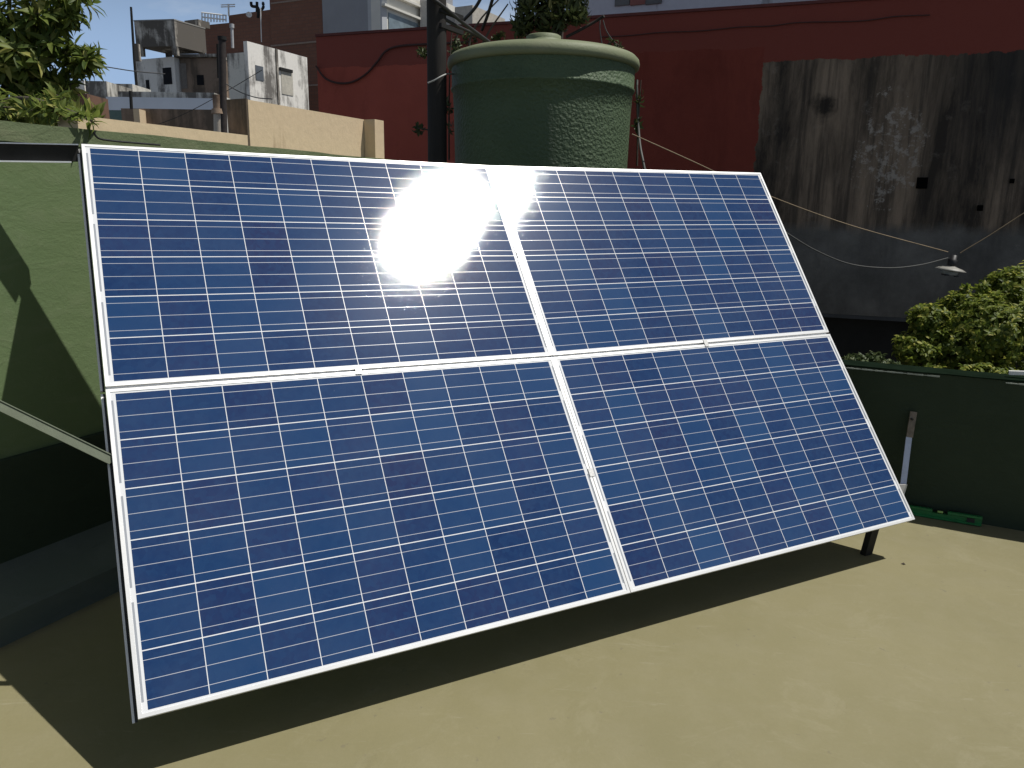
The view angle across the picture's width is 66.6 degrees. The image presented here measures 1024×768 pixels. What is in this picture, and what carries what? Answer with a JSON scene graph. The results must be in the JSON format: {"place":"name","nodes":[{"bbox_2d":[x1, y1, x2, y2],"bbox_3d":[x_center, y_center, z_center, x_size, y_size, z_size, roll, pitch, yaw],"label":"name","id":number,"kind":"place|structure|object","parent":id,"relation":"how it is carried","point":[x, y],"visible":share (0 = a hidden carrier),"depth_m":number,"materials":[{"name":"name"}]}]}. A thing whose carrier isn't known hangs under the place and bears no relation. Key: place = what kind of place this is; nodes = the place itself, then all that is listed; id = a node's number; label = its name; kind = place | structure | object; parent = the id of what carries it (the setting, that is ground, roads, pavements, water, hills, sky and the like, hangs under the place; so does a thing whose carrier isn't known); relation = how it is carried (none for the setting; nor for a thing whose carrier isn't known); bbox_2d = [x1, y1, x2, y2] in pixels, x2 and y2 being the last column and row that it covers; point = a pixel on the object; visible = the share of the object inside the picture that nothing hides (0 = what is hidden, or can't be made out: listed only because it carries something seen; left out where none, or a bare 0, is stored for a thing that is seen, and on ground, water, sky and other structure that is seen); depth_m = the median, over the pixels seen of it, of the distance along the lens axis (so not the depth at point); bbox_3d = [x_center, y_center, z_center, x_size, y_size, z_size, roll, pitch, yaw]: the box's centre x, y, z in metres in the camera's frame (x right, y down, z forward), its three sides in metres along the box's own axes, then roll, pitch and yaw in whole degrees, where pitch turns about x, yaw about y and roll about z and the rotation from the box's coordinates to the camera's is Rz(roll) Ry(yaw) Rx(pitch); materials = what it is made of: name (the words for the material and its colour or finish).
{"place":"outdoors","nodes":[
{"label":"outdoors","id":0,"kind":"place"},
{"bbox_2d":[76,80,85,90],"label":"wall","id":1,"kind":"structure","parent":0,"point":[82,87],"depth_m":35.93,"materials":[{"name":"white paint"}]},
{"bbox_2d":[73,94,109,118],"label":"brick pier","id":2,"kind":"structure","parent":0,"point":[95,100],"depth_m":19.42,"materials":[{"name":"brown brick"}]},
{"bbox_2d":[85,81,132,98],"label":"box shed","id":3,"kind":"structure","parent":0,"point":[103,89],"depth_m":35.04,"materials":[{"name":"grey paint"}]},
{"bbox_2d":[63,62,164,73],"bbox_3d":[-15.051,-11.989,29.599,0.116,0.132,3.901,11,17,39],"label":"street wire","id":4,"kind":"object","parent":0,"point":[133,71],"visible":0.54,"depth_m":30.12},
{"bbox_2d":[109,110,121,119],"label":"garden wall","id":5,"kind":"structure","parent":0,"point":[115,115],"depth_m":24.76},
{"bbox_2d":[129,91,132,108],"bbox_3d":[-10.197,-7.600,20.866,0.085,0.459,0.080,1,13,0],"label":"thin stake","id":6,"kind":"object","parent":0,"point":[130,99],"visible":1,"depth_m":20.84,"materials":[{"name":"paint"}]},
{"bbox_2d":[117,84,150,91],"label":"wall","id":7,"kind":"structure","parent":0,"point":[135,88],"depth_m":38.13,"materials":[{"name":"grey paint"}]},
{"bbox_2d":[135,43,140,60],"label":"concrete post","id":8,"kind":"object","parent":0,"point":[138,52],"visible":0.71,"depth_m":42.04,"materials":[{"name":"grey concrete"}]},
{"bbox_2d":[106,97,212,109],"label":"wall","id":9,"kind":"structure","parent":0,"point":[116,103],"depth_m":32.27,"materials":[{"name":"grey paint"}]},
{"bbox_2d":[121,108,213,130],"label":"wall","id":10,"kind":"structure","parent":0,"point":[199,119],"depth_m":22.87,"materials":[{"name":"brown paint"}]},
{"bbox_2d":[118,91,228,130],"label":"wall","id":11,"kind":"structure","parent":0,"point":[168,94],"depth_m":34.09,"materials":[{"name":"grey paint"}]},
{"bbox_2d":[136,54,228,97],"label":"old house","id":12,"kind":"structure","parent":0,"point":[190,73],"depth_m":46.48,"materials":[{"name":"white paint"}]},
{"bbox_2d":[146,80,149,89],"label":"window","id":13,"kind":"structure","parent":12,"relation":"in","point":[147,81],"depth_m":47.32,"materials":[{"name":"black glass"}]},
{"bbox_2d":[163,67,171,84],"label":"window","id":14,"kind":"structure","parent":12,"relation":"in","point":[167,77],"depth_m":46.53,"materials":[{"name":"black glass"}]},
{"bbox_2d":[133,19,209,56],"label":"concrete tank","id":15,"kind":"object","parent":12,"relation":"on","point":[171,37],"visible":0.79,"depth_m":44.93,"materials":[{"name":"grey concrete"}]},
{"bbox_2d":[180,63,187,88],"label":"door","id":16,"kind":"structure","parent":12,"relation":"in","point":[183,73],"depth_m":46.49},
{"bbox_2d":[197,75,203,84],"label":"window","id":17,"kind":"structure","parent":12,"relation":"in","point":[200,78],"depth_m":46.39,"materials":[{"name":"black glass"}]},
{"bbox_2d":[156,70,261,124],"bbox_3d":[-8.195,-7.629,20.852,3.111,1.504,0.017,1,13,0],"label":"slack wire","id":18,"kind":"object","parent":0,"point":[208,101],"visible":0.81,"depth_m":20.89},
{"bbox_2d":[229,23,233,47],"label":"vent pipe","id":19,"kind":"object","parent":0,"point":[232,34],"visible":1,"depth_m":46.53,"materials":[{"name":"metal"}]},
{"bbox_2d":[0,0,534,96],"label":"sky","id":20,"kind":"structure","parent":0,"point":[112,31],"materials":[{"name":"blue"}]},
{"bbox_2d":[322,0,454,33],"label":"grey building","id":21,"kind":"structure","parent":0,"point":[350,15],"depth_m":51.83,"materials":[{"name":"paint"}]},
{"bbox_2d":[388,12,417,28],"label":"window","id":22,"kind":"structure","parent":21,"relation":"in","point":[394,21],"depth_m":51.94,"materials":[{"name":"blue glass"}]},
{"bbox_2d":[446,5,504,24],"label":"beige building","id":23,"kind":"structure","parent":0,"point":[475,16],"depth_m":37.41,"materials":[{"name":"beige concrete"}]},
{"bbox_2d":[585,0,812,15],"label":"white building","id":24,"kind":"structure","parent":0,"point":[600,7],"depth_m":10.76,"materials":[{"name":"paint"}]},
{"bbox_2d":[615,0,629,6],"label":"window","id":25,"kind":"structure","parent":24,"relation":"in","point":[617,2],"depth_m":10.96,"materials":[{"name":"grey glass"}]},
{"bbox_2d":[630,0,645,5],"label":"window","id":26,"kind":"structure","parent":24,"relation":"in","point":[632,2],"depth_m":10.86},
{"bbox_2d":[645,0,661,4],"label":"window","id":27,"kind":"structure","parent":24,"relation":"in","point":[648,2],"depth_m":10.76,"materials":[{"name":"grey glass"}]},
{"label":"ground","id":28,"kind":"structure","parent":0,"visible":0},
{"bbox_2d":[0,0,107,139],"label":"broadleaf tree","id":29,"kind":"object","parent":28,"relation":"on","point":[33,43],"visible":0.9,"depth_m":5.85,"materials":[{"name":"green plant"}]},
{"bbox_2d":[130,7,137,85],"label":"aerial mast","id":30,"kind":"object","parent":28,"relation":"on","point":[133,49],"visible":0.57,"depth_m":41.11,"materials":[{"name":"metal"}]},
{"bbox_2d":[133,109,145,122],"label":"gate pier","id":31,"kind":"structure","parent":28,"relation":"on","point":[139,115],"depth_m":22.51,"materials":[{"name":"beige paint"}]},
{"bbox_2d":[211,94,222,131],"bbox_3d":[-4.343,-1.089,12.076,0.200,6.411,0.200,1,13,0],"label":"clay flue","id":32,"kind":"object","parent":28,"relation":"on","point":[216,111],"visible":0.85,"depth_m":11.35,"materials":[{"name":"beige ceramic"}]},
{"bbox_2d":[57,98,383,158],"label":"tan wall","id":33,"kind":"structure","parent":28,"relation":"on","point":[256,123],"depth_m":4.33,"materials":[{"name":"paint"}]},
{"bbox_2d":[216,36,227,132],"bbox_3d":[-4.270,-1.477,12.001,0.233,7.206,0.145,7,14,25],"label":"flue pipe","id":34,"kind":"object","parent":28,"relation":"on","point":[221,57],"visible":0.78,"depth_m":11.29,"materials":[{"name":"metal"}]},
{"bbox_2d":[227,84,271,99],"bbox_3d":[-3.949,-4.451,11.876,0.165,0.350,1.429,-12,18,-44],"label":"slack wire","id":35,"kind":"object","parent":34,"relation":"attached to","point":[249,95],"visible":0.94,"depth_m":12.02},
{"bbox_2d":[205,0,322,111],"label":"brick building","id":36,"kind":"structure","parent":28,"relation":"on","point":[293,26],"depth_m":54.41,"materials":[{"name":"red brick"}]},
{"bbox_2d":[201,12,226,21],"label":"roof cage","id":37,"kind":"object","parent":36,"relation":"on","point":[213,18],"visible":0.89,"depth_m":56.55,"materials":[{"name":"grey metal"}]},
{"bbox_2d":[221,4,234,15],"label":"tv antenna","id":38,"kind":"object","parent":36,"relation":"attached to","point":[228,6],"visible":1,"depth_m":55.45,"materials":[{"name":"grey metal"}]},
{"bbox_2d":[250,2,264,17],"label":"chimney cowl","id":39,"kind":"object","parent":36,"relation":"on","point":[256,6],"visible":0.97,"depth_m":53.57,"materials":[{"name":"paint"}]},
{"bbox_2d":[260,8,261,41],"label":"drain pipe","id":40,"kind":"object","parent":36,"relation":"attached to","point":[260,24],"visible":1,"depth_m":52.96,"materials":[{"name":"grey metal"}]},
{"bbox_2d":[227,41,308,109],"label":"white block","id":41,"kind":"structure","parent":28,"relation":"on","point":[281,78],"depth_m":40.46,"materials":[{"name":"grey paint"}]},
{"bbox_2d":[255,65,263,80],"bbox_3d":[-12.903,-15.876,39.814,0.060,0.683,0.569,6,14,23],"label":"window","id":42,"kind":"structure","parent":41,"relation":"in","point":[259,76],"depth_m":39.79,"materials":[{"name":"grey glass"}]},
{"bbox_2d":[281,71,292,95],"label":"window","id":43,"kind":"structure","parent":41,"relation":"in","point":[286,77],"depth_m":41.72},
{"bbox_2d":[427,0,463,162],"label":"utility pole","id":44,"kind":"object","parent":28,"relation":"on","point":[437,28],"visible":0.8,"depth_m":5.75,"materials":[{"name":"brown wood"}]},
{"bbox_2d":[432,0,489,41],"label":"overhead cable","id":45,"kind":"object","parent":44,"relation":"attached to","point":[458,19],"visible":0.96,"depth_m":5.81,"materials":[{"name":"grey metal"}]},
{"bbox_2d":[446,18,484,41],"bbox_3d":[-0.359,-2.760,6.085,0.049,0.051,0.951,5,14,18],"label":"overhead cable","id":46,"kind":"object","parent":44,"relation":"attached to","point":[459,27],"visible":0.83,"depth_m":5.96,"materials":[{"name":"grey metal"}]},
{"bbox_2d":[447,32,639,168],"bbox_3d":[0.198,0.322,6.719,1.600,6.184,1.542,1,13,0],"label":"water tank","id":47,"kind":"object","parent":28,"relation":"on","point":[542,99],"visible":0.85,"depth_m":5.54,"materials":[{"name":"green paint"}]},
{"bbox_2d":[411,32,453,159],"bbox_3d":[-0.594,-2.267,6.067,0.417,0.986,0.181,-10,17,-39],"label":"climbing plant","id":48,"kind":"object","parent":47,"relation":"attached to","point":[422,51],"visible":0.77,"depth_m":6.16,"materials":[{"name":"green plant"}]},
{"bbox_2d":[448,0,507,56],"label":"climbing plant","id":49,"kind":"object","parent":47,"relation":"attached to","point":[455,43],"visible":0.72,"depth_m":6.78,"materials":[{"name":"green plant"}]},
{"bbox_2d":[463,0,481,20],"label":"overhead cable","id":50,"kind":"object","parent":49,"relation":"attached to","point":[469,14],"visible":0.83,"depth_m":6.50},
{"bbox_2d":[481,0,493,30],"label":"overhead cable","id":51,"kind":"object","parent":49,"relation":"attached to","point":[487,15],"visible":1,"depth_m":6.66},
{"bbox_2d":[606,37,644,165],"bbox_3d":[0.974,-2.420,6.624,0.173,1.133,0.923,-1,13,-10],"label":"climbing plant","id":52,"kind":"object","parent":47,"relation":"attached to","point":[639,95],"visible":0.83,"depth_m":6.29,"materials":[{"name":"green plant"}]},
{"bbox_2d":[636,80,645,169],"bbox_3d":[1.040,-1.937,6.180,0.038,0.940,0.354,-3,13,-15],"label":"hose","id":53,"kind":"object","parent":47,"relation":"hanging from","point":[639,139],"visible":0.77,"depth_m":6.23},
{"bbox_2d":[632,134,947,251],"bbox_3d":[2.446,-1.577,6.598,3.165,0.916,0.044,-3,13,-15],"label":"tan wire","id":54,"kind":"object","parent":47,"relation":"attached to","point":[792,204],"visible":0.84,"depth_m":6.67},
{"bbox_2d":[509,0,591,38],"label":"weeping tree","id":55,"kind":"object","parent":28,"relation":"on","point":[557,16],"visible":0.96,"depth_m":6.98,"materials":[{"name":"green plant"}]},
{"bbox_2d":[566,15,604,37],"bbox_3d":[0.661,-3.228,7.050,0.350,0.194,0.063,3,13,8],"label":"twig stem","id":56,"kind":"object","parent":55,"relation":"attached to","point":[585,26],"visible":0.98,"depth_m":7.05,"materials":[{"name":"brown plant"}]},
{"bbox_2d":[315,0,1023,370],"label":"party wall","id":57,"kind":"structure","parent":28,"relation":"on","point":[909,126],"depth_m":8.20,"materials":[{"name":"red paint"}]},
{"bbox_2d":[315,41,467,83],"bbox_3d":[-1.511,-3.959,9.642,2.148,0.434,0.026,5,14,19],"label":"wall cable","id":58,"kind":"object","parent":57,"relation":"attached to","point":[375,63],"depth_m":9.69,"materials":[{"name":"black rubber"}]},
{"bbox_2d":[601,14,929,36],"bbox_3d":[2.543,-3.756,8.194,3.311,0.047,0.012,5,14,19],"label":"cable","id":59,"kind":"object","parent":57,"relation":"attached to","point":[770,25],"depth_m":8.12,"materials":[{"name":"black rubber"}]},
{"bbox_2d":[960,213,1023,252],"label":"support wire","id":60,"kind":"object","parent":57,"relation":"attached to","point":[992,233],"visible":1,"depth_m":6.95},
{"bbox_2d":[935,255,965,276],"bbox_3d":[4.011,-1.081,7.127,0.262,0.198,0.264,1,13,0],"label":"hanging lamp","id":61,"kind":"object","parent":60,"relation":"hanging from","point":[950,268],"visible":1,"depth_m":7.08,"materials":[{"name":"grey plastic"}]},
{"bbox_2d":[786,232,947,268],"bbox_3d":[2.901,-1.265,6.762,2.245,0.538,0.084,-3,14,-18],"label":"supply wire","id":62,"kind":"object","parent":61,"relation":"attached to","point":[861,265],"visible":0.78,"depth_m":6.91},
{"bbox_2d":[841,351,901,364],"bbox_3d":[2.473,1.692,5.884,0.397,3.954,0.317,-5,14,-25],"label":"shrub","id":63,"kind":"object","parent":28,"relation":"on","point":[871,357],"visible":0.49,"depth_m":5.40,"materials":[{"name":"green plant"}]},
{"bbox_2d":[891,260,1023,375],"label":"bushy tree","id":64,"kind":"object","parent":28,"relation":"on","point":[980,329],"visible":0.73,"depth_m":5.66,"materials":[{"name":"green plant"}]},
{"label":"supporting building","id":65,"kind":"object","parent":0,"visible":0},
{"bbox_2d":[0,515,1023,767],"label":"terrace floor","id":66,"kind":"structure","parent":65,"relation":"on","point":[842,653],"depth_m":2.64,"materials":[{"name":"beige concrete"}]},
{"bbox_2d":[0,120,399,647],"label":"green wall","id":67,"kind":"structure","parent":66,"relation":"on","point":[58,560],"depth_m":3.05,"materials":[{"name":"paint"}]},
{"bbox_2d":[93,131,160,145],"bbox_3d":[-1.598,-1.020,3.242,0.008,0.038,0.320,7,14,25],"label":"coping cable","id":68,"kind":"object","parent":67,"relation":"on","point":[95,135],"visible":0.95,"depth_m":3.23,"materials":[{"name":"black plastic"}]},
{"bbox_2d":[0,142,878,723],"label":"panel stand","id":69,"kind":"object","parent":66,"relation":"on","point":[42,152],"visible":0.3,"depth_m":2.48,"materials":[{"name":"paint"}]},
{"bbox_2d":[81,144,551,388],"bbox_3d":[-0.697,-0.490,3.032,1.650,0.988,0.069,-5,-23,-28],"label":"solar panel","id":70,"kind":"object","parent":69,"relation":"attached to","point":[211,266],"visible":0.98,"depth_m":2.94,"materials":[{"name":"glass"}]},
{"bbox_2d":[106,357,629,719],"bbox_3d":[-0.427,0.404,2.684,1.650,0.987,0.066,-5,-23,-28],"label":"solar panel","id":71,"kind":"object","parent":69,"relation":"attached to","point":[276,530],"visible":1,"depth_m":2.58,"materials":[{"name":"glass"}]},
{"bbox_2d":[490,165,828,356],"bbox_3d":[0.763,-0.635,3.792,1.649,0.988,0.092,-5,-23,-28],"label":"solar panel","id":72,"kind":"object","parent":69,"relation":"attached to","point":[616,260],"visible":0.99,"depth_m":3.73,"materials":[{"name":"glass"}]},
{"bbox_2d":[553,334,914,593],"bbox_3d":[1.026,0.267,3.459,1.649,0.988,0.050,-5,-23,-28],"label":"solar panel","id":73,"kind":"object","parent":69,"relation":"attached to","point":[703,459],"visible":0.99,"depth_m":3.38,"materials":[{"name":"glass"}]},
{"bbox_2d":[899,411,916,494],"bbox_3d":[2.105,0.441,4.177,0.055,0.572,0.200,12,17,39],"label":"metal prop","id":74,"kind":"object","parent":66,"relation":"on","point":[908,442],"visible":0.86,"depth_m":4.18,"materials":[{"name":"metal"}]},
{"bbox_2d":[842,359,1023,530],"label":"parapet wall","id":75,"kind":"structure","parent":66,"relation":"on","point":[967,451],"depth_m":4.15,"materials":[{"name":"green paint"}]},
{"bbox_2d":[1008,370,1023,374],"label":"white batten","id":76,"kind":"object","parent":75,"relation":"on","point":[1012,372],"visible":1,"depth_m":4.00,"materials":[{"name":"paint"}]},
{"bbox_2d":[909,505,982,525],"bbox_3d":[2.318,0.706,4.197,0.366,0.050,0.025,7,14,25],"label":"spirit level","id":77,"kind":"object","parent":66,"relation":"on","point":[957,517],"visible":0.96,"depth_m":4.18,"materials":[{"name":"green paint"}]}
]}

